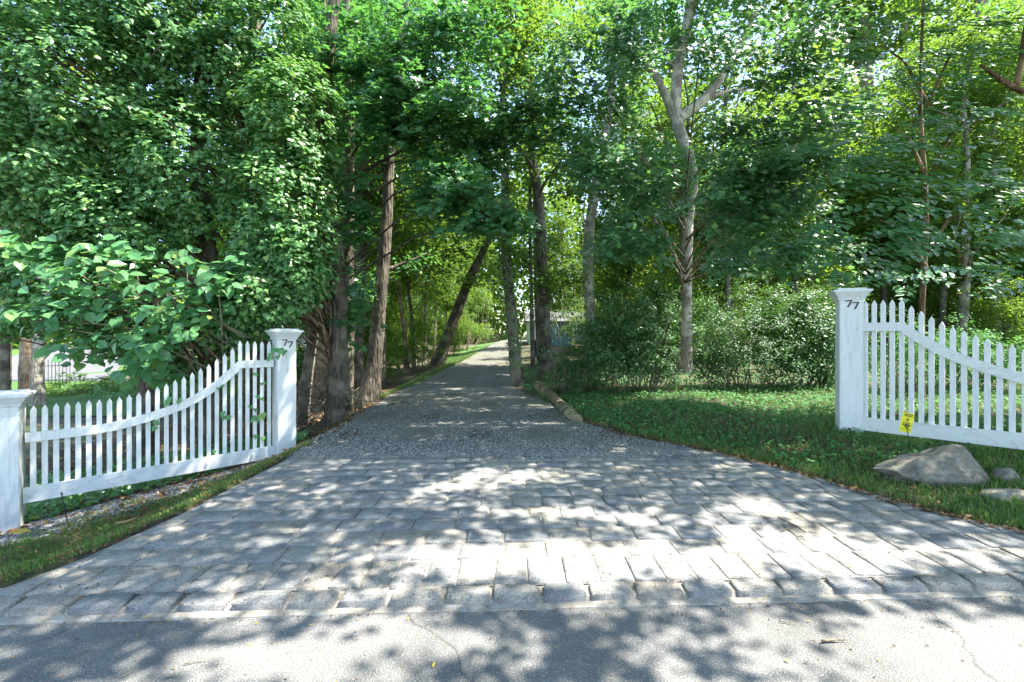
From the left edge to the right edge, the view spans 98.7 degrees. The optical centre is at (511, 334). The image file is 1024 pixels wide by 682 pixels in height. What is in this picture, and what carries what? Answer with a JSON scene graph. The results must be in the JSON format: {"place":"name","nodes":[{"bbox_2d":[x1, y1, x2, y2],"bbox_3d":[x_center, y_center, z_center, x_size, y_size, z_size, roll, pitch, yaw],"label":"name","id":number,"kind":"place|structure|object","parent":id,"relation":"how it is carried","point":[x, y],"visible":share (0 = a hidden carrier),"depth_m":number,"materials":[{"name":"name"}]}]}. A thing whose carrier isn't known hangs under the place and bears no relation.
{"place":"outdoors","nodes":[
{"label":"outdoors","id":0,"kind":"place"},
{"bbox_2d":[12,346,121,380],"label":"neighbour drive","id":1,"kind":"structure","parent":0,"point":[88,368],"depth_m":24.89,"materials":[{"name":"grey"}]},
{"bbox_2d":[12,343,364,415],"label":"neighbour lawn","id":2,"kind":"structure","parent":0,"point":[61,401],"depth_m":15.47,"materials":[{"name":"green plant"}]},
{"bbox_2d":[0,0,1019,334],"label":"sky","id":3,"kind":"structure","parent":0,"point":[266,24],"materials":[{"name":"white"}]},
{"bbox_2d":[0,596,1023,681],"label":"road","id":4,"kind":"structure","parent":0,"point":[741,643],"depth_m":2.34,"materials":[{"name":"grey asphalt"}]},
{"bbox_2d":[0,572,1023,624],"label":"kerb","id":5,"kind":"structure","parent":4,"relation":"on","point":[97,608],"depth_m":2.71,"materials":[{"name":"stone"}]},
{"bbox_2d":[1,458,1023,681],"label":"debris","id":6,"kind":"object","parent":4,"relation":"on","point":[503,595],"visible":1,"depth_m":2.76,"materials":[{"name":"brown plant"}]},
{"bbox_2d":[0,335,1023,587],"bbox_3d":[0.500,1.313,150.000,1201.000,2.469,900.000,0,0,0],"label":"ground","id":7,"kind":"structure","parent":0,"point":[400,379],"depth_m":8.60,"materials":[{"name":"green plant"}]},
{"bbox_2d":[0,65,11,389],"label":"forest tree","id":8,"kind":"object","parent":7,"relation":"on","point":[6,367],"visible":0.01,"depth_m":15.94,"materials":[{"name":"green plant"}]},
{"bbox_2d":[0,389,36,532],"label":"gate post","id":9,"kind":"object","parent":7,"relation":"on","point":[12,452],"visible":0.96,"depth_m":5.25,"materials":[{"name":"white paint"}]},
{"bbox_2d":[1,4,72,389],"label":"forest tree","id":10,"kind":"object","parent":7,"relation":"on","point":[24,363],"visible":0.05,"depth_m":15.84,"materials":[{"name":"brown plant"}]},
{"bbox_2d":[3,0,83,405],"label":"forest tree","id":11,"kind":"object","parent":7,"relation":"on","point":[37,381],"visible":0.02,"depth_m":14.67,"materials":[{"name":"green plant"}]},
{"bbox_2d":[45,371,171,396],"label":"shrub","id":12,"kind":"object","parent":7,"relation":"on","point":[114,389],"visible":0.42,"depth_m":17.14,"materials":[{"name":"green plant"}]},
{"bbox_2d":[0,0,233,459],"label":"ivy clad tree","id":13,"kind":"object","parent":7,"relation":"on","point":[47,121],"visible":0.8,"depth_m":7.21,"materials":[{"name":"green plant"}]},
{"bbox_2d":[0,0,271,453],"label":"ivy clad tree","id":14,"kind":"object","parent":7,"relation":"on","point":[9,333],"visible":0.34,"depth_m":7.30,"materials":[{"name":"green plant"}]},
{"bbox_2d":[23,341,274,503],"bbox_3d":[-4.917,1.077,6.260,2.760,1.972,0.078,0,0,-38],"label":"picket fence","id":15,"kind":"object","parent":7,"relation":"on","point":[45,490],"visible":0.98,"depth_m":6.19,"materials":[{"name":"white paint"}]},
{"bbox_2d":[151,347,286,454],"bbox_3d":[-4.348,0.975,6.655,1.677,1.629,0.466,0,0,-30],"label":"ivy sprig","id":16,"kind":"object","parent":15,"relation":"attached to","point":[282,351],"visible":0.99,"depth_m":6.84,"materials":[{"name":"green plant"}]},
{"bbox_2d":[0,438,313,580],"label":"verge grass","id":17,"kind":"structure","parent":7,"relation":"on","point":[39,561],"depth_m":4.63,"materials":[{"name":"green plant"}]},
{"bbox_2d":[76,357,237,400],"bbox_3d":[-12.545,1.308,16.257,6.554,3.338,1.766,0,0,-4],"label":"shrub","id":18,"kind":"object","parent":7,"relation":"on","point":[133,395],"visible":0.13,"depth_m":15.90,"materials":[{"name":"green plant"}]},
{"bbox_2d":[0,439,315,578],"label":"leaf scraps","id":19,"kind":"object","parent":7,"relation":"on","point":[128,527],"visible":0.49,"depth_m":4.65,"materials":[{"name":"brown plant"}]},
{"bbox_2d":[24,430,308,521],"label":"undergrowth","id":20,"kind":"object","parent":7,"relation":"on","point":[89,498],"visible":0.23,"depth_m":6.41,"materials":[{"name":"green plant"}]},
{"bbox_2d":[0,427,336,545],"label":"pebbles","id":21,"kind":"object","parent":7,"relation":"on","point":[7,538],"visible":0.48,"depth_m":5.57,"materials":[{"name":"gravel"}]},
{"bbox_2d":[32,0,332,439],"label":"ivy clad tree","id":22,"kind":"object","parent":7,"relation":"on","point":[166,197],"visible":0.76,"depth_m":7.61,"materials":[{"name":"green plant"}]},
{"bbox_2d":[0,230,254,395],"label":"broadleaf vine","id":23,"kind":"object","parent":22,"relation":"attached to","point":[81,294],"visible":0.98,"depth_m":6.60,"materials":[{"name":"green plant"}]},
{"bbox_2d":[0,378,422,536],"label":"leaf litter","id":24,"kind":"object","parent":7,"relation":"on","point":[162,493],"visible":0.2,"depth_m":6.70,"materials":[{"name":"brown plant"}]},
{"bbox_2d":[162,36,315,403],"bbox_3d":[-9.358,-3.925,15.648,5.692,13.398,5.350,0,0,40],"label":"forest tree","id":25,"kind":"object","parent":7,"relation":"on","point":[223,233],"visible":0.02,"depth_m":14.67,"materials":[{"name":"green plant"}]},
{"bbox_2d":[192,0,355,430],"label":"ivy clad tree","id":26,"kind":"object","parent":7,"relation":"on","point":[285,282],"visible":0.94,"depth_m":7.49,"materials":[{"name":"green plant"}]},
{"bbox_2d":[265,329,303,454],"bbox_3d":[-3.740,1.031,7.226,0.455,2.257,0.455,0,0,-44],"label":"gate post","id":27,"kind":"object","parent":7,"relation":"on","point":[284,402],"visible":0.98,"depth_m":7.12,"materials":[{"name":"white paint"}]},
{"bbox_2d":[269,264,316,401],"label":"sapling","id":28,"kind":"object","parent":7,"relation":"on","point":[300,349],"visible":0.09,"depth_m":14.70,"materials":[{"name":"green plant"}]},
{"bbox_2d":[196,355,396,435],"bbox_3d":[-4.090,1.075,8.911,2.904,1.852,3.355,0,0,34],"label":"dead brush","id":29,"kind":"object","parent":7,"relation":"on","point":[316,409],"visible":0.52,"depth_m":9.04,"materials":[{"name":"brown plant"}]},
{"bbox_2d":[263,0,383,426],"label":"forest tree","id":30,"kind":"object","parent":7,"relation":"on","point":[309,358],"visible":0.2,"depth_m":9.98,"materials":[{"name":"green plant"}]},
{"bbox_2d":[256,0,395,407],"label":"forest tree","id":31,"kind":"object","parent":7,"relation":"on","point":[320,366],"visible":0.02,"depth_m":14.14,"materials":[{"name":"brown plant"}]},
{"bbox_2d":[267,0,428,401],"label":"forest tree","id":32,"kind":"object","parent":7,"relation":"on","point":[367,200],"visible":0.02,"depth_m":14.07,"materials":[{"name":"green plant"}]},
{"bbox_2d":[315,3,401,395],"bbox_3d":[-5.747,-8.159,16.068,3.958,21.390,3.307,0,0,-27],"label":"forest tree","id":33,"kind":"object","parent":7,"relation":"on","point":[358,365],"visible":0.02,"depth_m":15.85,"materials":[{"name":"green plant"}]},
{"bbox_2d":[363,285,404,381],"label":"sapling","id":34,"kind":"object","parent":7,"relation":"on","point":[387,319],"visible":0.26,"depth_m":18.14,"materials":[{"name":"green plant"}]},
{"bbox_2d":[364,297,403,377],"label":"sapling","id":35,"kind":"object","parent":7,"relation":"on","point":[395,339],"visible":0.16,"depth_m":20.20,"materials":[{"name":"green plant"}]},
{"bbox_2d":[338,155,459,388],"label":"forest tree","id":36,"kind":"object","parent":7,"relation":"on","point":[405,232],"visible":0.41,"depth_m":16.29,"materials":[{"name":"green plant"}]},
{"bbox_2d":[367,75,439,372],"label":"forest tree","id":37,"kind":"object","parent":7,"relation":"on","point":[404,332],"visible":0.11,"depth_m":21.70,"materials":[{"name":"green plant"}]},
{"bbox_2d":[371,155,443,368],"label":"forest tree","id":38,"kind":"object","parent":7,"relation":"on","point":[407,287],"visible":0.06,"depth_m":22.94,"materials":[{"name":"green plant"}]},
{"bbox_2d":[389,288,450,371],"bbox_3d":[-4.657,-0.208,22.090,3.131,4.471,2.230,0,0,0],"label":"shrub","id":39,"kind":"object","parent":7,"relation":"on","point":[411,344],"visible":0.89,"depth_m":21.73,"materials":[{"name":"green plant"}]},
{"bbox_2d":[380,351,475,398],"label":"shoulder grass","id":40,"kind":"structure","parent":7,"relation":"on","point":[449,363],"depth_m":18.97,"materials":[{"name":"green plant"}]},
{"bbox_2d":[406,119,466,361],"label":"forest tree","id":41,"kind":"object","parent":7,"relation":"on","point":[435,282],"visible":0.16,"depth_m":28.77,"materials":[{"name":"green plant"}]},
{"bbox_2d":[306,0,574,411],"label":"forest tree","id":42,"kind":"object","parent":7,"relation":"on","point":[371,390],"visible":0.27,"depth_m":10.96,"materials":[{"name":"green plant"}]},
{"bbox_2d":[298,0,583,415],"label":"maple tree","id":43,"kind":"object","parent":7,"relation":"on","point":[469,198],"visible":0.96,"depth_m":8.49,"materials":[{"name":"green plant"}]},
{"bbox_2d":[420,216,469,350],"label":"forest tree","id":44,"kind":"object","parent":7,"relation":"on","point":[436,306],"visible":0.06,"depth_m":35.76,"materials":[{"name":"green plant"}]},
{"bbox_2d":[423,238,477,323],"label":"forest tree","id":45,"kind":"object","parent":7,"relation":"on","point":[447,306],"visible":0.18,"depth_m":38.60,"materials":[{"name":"green plant"}]},
{"bbox_2d":[401,340,501,388],"bbox_3d":[-2.890,1.192,36.597,3.130,1.207,47.180,0,0,4],"label":"grass shoulder","id":46,"kind":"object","parent":7,"relation":"on","point":[481,347],"depth_m":32.39},
{"bbox_2d":[442,306,496,350],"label":"shrub","id":47,"kind":"object","parent":7,"relation":"on","point":[474,329],"visible":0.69,"depth_m":37.50,"materials":[{"name":"green plant"}]},
{"bbox_2d":[461,235,497,343],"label":"forest tree","id":48,"kind":"object","parent":7,"relation":"on","point":[486,264],"visible":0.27,"depth_m":54.33,"materials":[{"name":"green plant"}]},
{"bbox_2d":[416,55,546,366],"bbox_3d":[-1.822,-6.840,24.243,7.840,17.793,5.544,0,0,0],"label":"forest tree","id":49,"kind":"object","parent":7,"relation":"on","point":[468,281],"visible":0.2,"depth_m":23.96,"materials":[{"name":"green plant"}]},
{"bbox_2d":[461,273,506,344],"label":"shrub","id":50,"kind":"object","parent":7,"relation":"on","point":[478,309],"visible":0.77,"depth_m":51.64,"materials":[{"name":"green plant"}]},
{"bbox_2d":[302,339,681,453],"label":"gravel drive","id":51,"kind":"structure","parent":7,"relation":"on","point":[496,351],"depth_m":8.39,"materials":[{"name":"grey gravel"}]},
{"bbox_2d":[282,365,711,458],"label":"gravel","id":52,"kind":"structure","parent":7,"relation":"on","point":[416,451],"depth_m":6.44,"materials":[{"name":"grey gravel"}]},
{"bbox_2d":[408,0,595,386],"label":"forest tree","id":53,"kind":"object","parent":7,"relation":"on","point":[506,265],"visible":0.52,"depth_m":13.66,"materials":[{"name":"green plant"}]},
{"bbox_2d":[0,3,1021,348],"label":"distant wood","id":54,"kind":"object","parent":7,"relation":"on","point":[574,205],"depth_m":59.76,"materials":[{"name":"green plant"}]},
{"bbox_2d":[0,449,1023,597],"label":"driveway apron","id":55,"kind":"object","parent":7,"relation":"on","point":[448,525],"visible":0.95,"depth_m":3.57,"materials":[{"name":"stone"}]},
{"bbox_2d":[488,2,570,366],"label":"forest tree","id":56,"kind":"object","parent":7,"relation":"on","point":[518,265],"visible":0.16,"depth_m":19.69,"materials":[{"name":"green plant"}]},
{"bbox_2d":[468,0,612,381],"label":"forest tree","id":57,"kind":"object","parent":7,"relation":"on","point":[545,281],"visible":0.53,"depth_m":14.15,"materials":[{"name":"green plant"}]},
{"bbox_2d":[486,32,598,369],"bbox_3d":[1.086,-7.554,18.457,5.032,18.751,3.150,0,0,0],"label":"forest tree","id":58,"kind":"object","parent":7,"relation":"on","point":[532,338],"visible":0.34,"depth_m":18.42,"materials":[{"name":"green plant"}]},
{"bbox_2d":[519,246,584,357],"bbox_3d":[3.274,-2.060,25.008,4.547,6.748,4.369,0,0,39],"label":"shrub","id":59,"kind":"object","parent":7,"relation":"on","point":[563,312],"visible":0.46,"depth_m":24.40,"materials":[{"name":"green plant"}]},
{"bbox_2d":[523,311,585,344],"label":"house","id":60,"kind":"structure","parent":7,"relation":"on","point":[527,321],"depth_m":38.21,"materials":[{"name":"white"}]},
{"bbox_2d":[533,381,582,421],"bbox_3d":[1.011,1.496,10.358,0.344,0.321,4.727,0,0,-6],"label":"fallen log","id":61,"kind":"object","parent":7,"relation":"on","point":[568,411],"visible":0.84,"depth_m":9.48,"materials":[{"name":"wood"}]},
{"bbox_2d":[545,195,578,310],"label":"forest tree","id":62,"kind":"object","parent":7,"relation":"on","point":[563,221],"visible":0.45,"depth_m":53.05,"materials":[{"name":"green plant"}]},
{"bbox_2d":[540,320,622,395],"bbox_3d":[1.875,0.733,11.831,2.105,2.277,2.136,0,0,22],"label":"shrub","id":63,"kind":"object","parent":7,"relation":"on","point":[574,386],"visible":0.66,"depth_m":11.61,"materials":[{"name":"green plant"}]},
{"bbox_2d":[563,196,610,334],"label":"forest tree","id":64,"kind":"object","parent":7,"relation":"on","point":[583,304],"visible":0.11,"depth_m":49.63,"materials":[{"name":"green plant"}]},
{"bbox_2d":[530,0,685,366],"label":"forest tree","id":65,"kind":"object","parent":7,"relation":"on","point":[590,223],"visible":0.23,"depth_m":18.37,"materials":[{"name":"green plant"}]},
{"bbox_2d":[552,76,673,362],"bbox_3d":[4.874,-4.971,20.624,5.656,13.632,5.311,0,0,-15],"label":"forest tree","id":66,"kind":"object","parent":7,"relation":"on","point":[612,266],"visible":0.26,"depth_m":19.92,"materials":[{"name":"green plant"}]},
{"bbox_2d":[578,21,670,344],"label":"forest tree","id":67,"kind":"object","parent":7,"relation":"on","point":[635,93],"visible":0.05,"depth_m":33.04,"materials":[{"name":"green plant"}]},
{"bbox_2d":[561,271,707,392],"bbox_3d":[3.146,-0.072,11.162,3.724,3.060,2.921,0,0,0],"label":"shrub","id":68,"kind":"object","parent":7,"relation":"on","point":[651,329],"visible":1,"depth_m":10.76,"materials":[{"name":"green plant"}]},
{"bbox_2d":[619,231,703,365],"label":"sapling","id":69,"kind":"object","parent":7,"relation":"on","point":[672,270],"visible":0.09,"depth_m":18.88,"materials":[{"name":"green plant"}]},
{"bbox_2d":[623,230,713,368],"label":"sapling","id":70,"kind":"object","parent":7,"relation":"on","point":[675,295],"visible":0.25,"depth_m":16.82,"materials":[{"name":"green plant"}]},
{"bbox_2d":[632,10,719,119],"bbox_3d":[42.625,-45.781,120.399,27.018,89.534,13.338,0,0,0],"label":"forest tree","id":71,"kind":"object","parent":7,"relation":"on","point":[672,62],"visible":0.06,"depth_m":119.04,"materials":[{"name":"green plant"}]},
{"bbox_2d":[636,42,739,326],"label":"forest tree","id":72,"kind":"object","parent":7,"relation":"on","point":[665,123],"visible":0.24,"depth_m":19.47,"materials":[{"name":"green plant"}]},
{"bbox_2d":[508,0,888,374],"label":"forest tree","id":73,"kind":"object","parent":7,"relation":"on","point":[763,199],"visible":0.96,"depth_m":8.80,"materials":[{"name":"green plant"}]},
{"bbox_2d":[659,99,743,355],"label":"forest tree","id":74,"kind":"object","parent":7,"relation":"on","point":[676,234],"visible":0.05,"depth_m":21.90,"materials":[{"name":"green plant"}]},
{"bbox_2d":[682,38,771,325],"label":"forest tree","id":75,"kind":"object","parent":7,"relation":"on","point":[701,91],"visible":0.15,"depth_m":30.17,"materials":[{"name":"green plant"}]},
{"bbox_2d":[703,276,760,354],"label":"sapling","id":76,"kind":"object","parent":7,"relation":"on","point":[722,304],"visible":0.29,"depth_m":21.50,"materials":[{"name":"green plant"}]},
{"bbox_2d":[665,278,826,390],"bbox_3d":[6.289,-0.032,11.470,3.774,3.290,2.998,0,0,-10],"label":"shrub","id":77,"kind":"object","parent":7,"relation":"on","point":[776,324],"visible":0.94,"depth_m":11.16,"materials":[{"name":"green plant"}]},
{"bbox_2d":[692,62,836,356],"bbox_3d":[10.649,-5.491,19.718,5.607,14.300,6.972,0,0,-24],"label":"forest tree","id":78,"kind":"object","parent":7,"relation":"on","point":[728,292],"visible":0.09,"depth_m":19.82,"materials":[{"name":"green plant"}]},
{"bbox_2d":[737,44,810,293],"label":"forest tree","id":79,"kind":"object","parent":7,"relation":"on","point":[770,104],"visible":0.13,"depth_m":37.39,"materials":[{"name":"green plant"}]},
{"bbox_2d":[757,63,866,355],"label":"forest tree","id":80,"kind":"object","parent":7,"relation":"on","point":[793,226],"visible":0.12,"depth_m":20.92,"materials":[{"name":"green plant"}]},
{"bbox_2d":[727,0,897,297],"bbox_3d":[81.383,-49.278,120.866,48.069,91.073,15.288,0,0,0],"label":"forest tree","id":81,"kind":"object","parent":7,"relation":"on","point":[855,20],"visible":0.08,"depth_m":118.81,"materials":[{"name":"green plant"}]},
{"bbox_2d":[761,279,879,389],"bbox_3d":[8.026,0.097,11.473,3.055,3.328,2.505,0,0,0],"label":"shrub","id":82,"kind":"object","parent":7,"relation":"on","point":[822,320],"visible":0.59,"depth_m":11.13,"materials":[{"name":"green plant"}]},
{"bbox_2d":[682,0,972,320],"bbox_3d":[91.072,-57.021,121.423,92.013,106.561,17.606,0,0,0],"label":"forest tree","id":83,"kind":"object","parent":7,"relation":"on","point":[877,49],"visible":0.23,"depth_m":118.77,"materials":[{"name":"green plant"}]},
{"bbox_2d":[784,247,874,350],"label":"sapling","id":84,"kind":"object","parent":7,"relation":"on","point":[827,273],"visible":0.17,"depth_m":18.33,"materials":[{"name":"green plant"}]},
{"bbox_2d":[827,287,872,433],"bbox_3d":[4.958,0.503,6.473,0.455,2.354,0.455,0,0,26],"label":"gate post","id":85,"kind":"object","parent":7,"relation":"on","point":[849,361],"visible":0.98,"depth_m":6.35,"materials":[{"name":"white paint"}]},
{"bbox_2d":[862,299,1023,449],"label":"picket fence","id":86,"kind":"object","parent":85,"relation":"attached to","point":[1012,438],"visible":0.99,"depth_m":5.67,"materials":[{"name":"white paint"}]},
{"bbox_2d":[805,60,931,287],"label":"forest tree","id":87,"kind":"object","parent":7,"relation":"on","point":[893,118],"visible":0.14,"depth_m":22.07,"materials":[{"name":"green plant"}]},
{"bbox_2d":[822,112,978,354],"bbox_3d":[17.791,-5.127,20.853,6.046,13.250,6.454,0,0,0],"label":"forest tree","id":88,"kind":"object","parent":7,"relation":"on","point":[872,222],"visible":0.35,"depth_m":20.27,"materials":[{"name":"green plant"}]},
{"bbox_2d":[780,0,1023,402],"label":"compound leaf tree","id":89,"kind":"object","parent":7,"relation":"on","point":[923,253],"visible":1,"depth_m":7.07,"materials":[{"name":"green plant"}]},
{"bbox_2d":[868,257,952,350],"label":"sapling","id":90,"kind":"object","parent":7,"relation":"on","point":[912,304],"visible":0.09,"depth_m":24.03,"materials":[{"name":"green plant"}]},
{"bbox_2d":[877,261,954,351],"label":"sapling","id":91,"kind":"object","parent":7,"relation":"on","point":[916,300],"visible":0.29,"depth_m":23.37,"materials":[{"name":"green plant"}]},
{"bbox_2d":[873,444,990,487],"bbox_3d":[4.477,1.503,4.784,1.082,0.673,0.616,0,0,6],"label":"boulder","id":92,"kind":"object","parent":7,"relation":"on","point":[953,464],"visible":0.6,"depth_m":4.60,"materials":[{"name":"grey stone"}]},
{"bbox_2d":[850,0,1023,333],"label":"forest tree","id":93,"kind":"object","parent":7,"relation":"on","point":[972,7],"visible":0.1,"depth_m":33.01,"materials":[{"name":"green plant"}]},
{"bbox_2d":[867,26,1008,340],"bbox_3d":[23.030,-7.255,23.942,6.540,17.739,6.431,0,0,0],"label":"forest tree","id":94,"kind":"object","parent":7,"relation":"on","point":[942,304],"visible":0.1,"depth_m":23.51,"materials":[{"name":"leaf"},{"name":"reddish-brown bark"}]},
{"bbox_2d":[896,7,988,319],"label":"forest tree","id":95,"kind":"object","parent":7,"relation":"on","point":[939,19],"visible":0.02,"depth_m":31.18,"materials":[{"name":"green plant"}]},
{"bbox_2d":[916,281,974,341],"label":"sapling","id":96,"kind":"object","parent":7,"relation":"on","point":[949,307],"visible":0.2,"depth_m":24.00,"materials":[{"name":"green plant"}]},
{"bbox_2d":[868,307,1023,395],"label":"shrub","id":97,"kind":"object","parent":7,"relation":"on","point":[981,357],"visible":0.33,"depth_m":10.03,"materials":[{"name":"green plant"}]},
{"bbox_2d":[878,0,1023,351],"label":"forest tree","id":98,"kind":"object","parent":7,"relation":"on","point":[962,253],"visible":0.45,"depth_m":19.40,"materials":[{"name":"green plant"}]},
{"bbox_2d":[914,10,1023,347],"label":"forest tree","id":99,"kind":"object","parent":7,"relation":"on","point":[1008,148],"visible":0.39,"depth_m":19.80,"materials":[{"name":"green plant"}]},
{"bbox_2d":[934,261,1013,352],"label":"sapling","id":100,"kind":"object","parent":7,"relation":"on","point":[972,299],"visible":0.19,"depth_m":24.35,"materials":[{"name":"green plant"}]},
{"bbox_2d":[932,95,1023,301],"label":"forest tree","id":101,"kind":"object","parent":7,"relation":"on","point":[1008,224],"visible":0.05,"depth_m":23.79,"materials":[{"name":"green plant"}]},
{"bbox_2d":[950,262,1023,357],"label":"sapling","id":102,"kind":"object","parent":7,"relation":"on","point":[1006,303],"visible":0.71,"depth_m":17.82,"materials":[{"name":"green plant"}]},
{"bbox_2d":[980,488,1023,503],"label":"flat stone","id":103,"kind":"object","parent":7,"relation":"on","point":[1005,493],"visible":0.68,"depth_m":4.16,"materials":[{"name":"grey stone"}]},
{"bbox_2d":[987,246,1023,352],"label":"sapling","id":104,"kind":"object","parent":7,"relation":"on","point":[1018,275],"visible":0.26,"depth_m":22.27,"materials":[{"name":"green plant"}]},
{"bbox_2d":[521,358,1023,533],"bbox_3d":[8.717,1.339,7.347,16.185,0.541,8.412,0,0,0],"label":"lawn grass","id":105,"kind":"structure","parent":0,"point":[1008,514],"depth_m":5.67,"materials":[{"name":"green plant"}]},
{"bbox_2d":[871,0,947,134],"bbox_3d":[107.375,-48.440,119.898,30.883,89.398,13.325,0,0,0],"label":"forest tree","id":106,"kind":"object","parent":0,"point":[905,28],"visible":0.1,"depth_m":119.23,"materials":[{"name":"green plant"}]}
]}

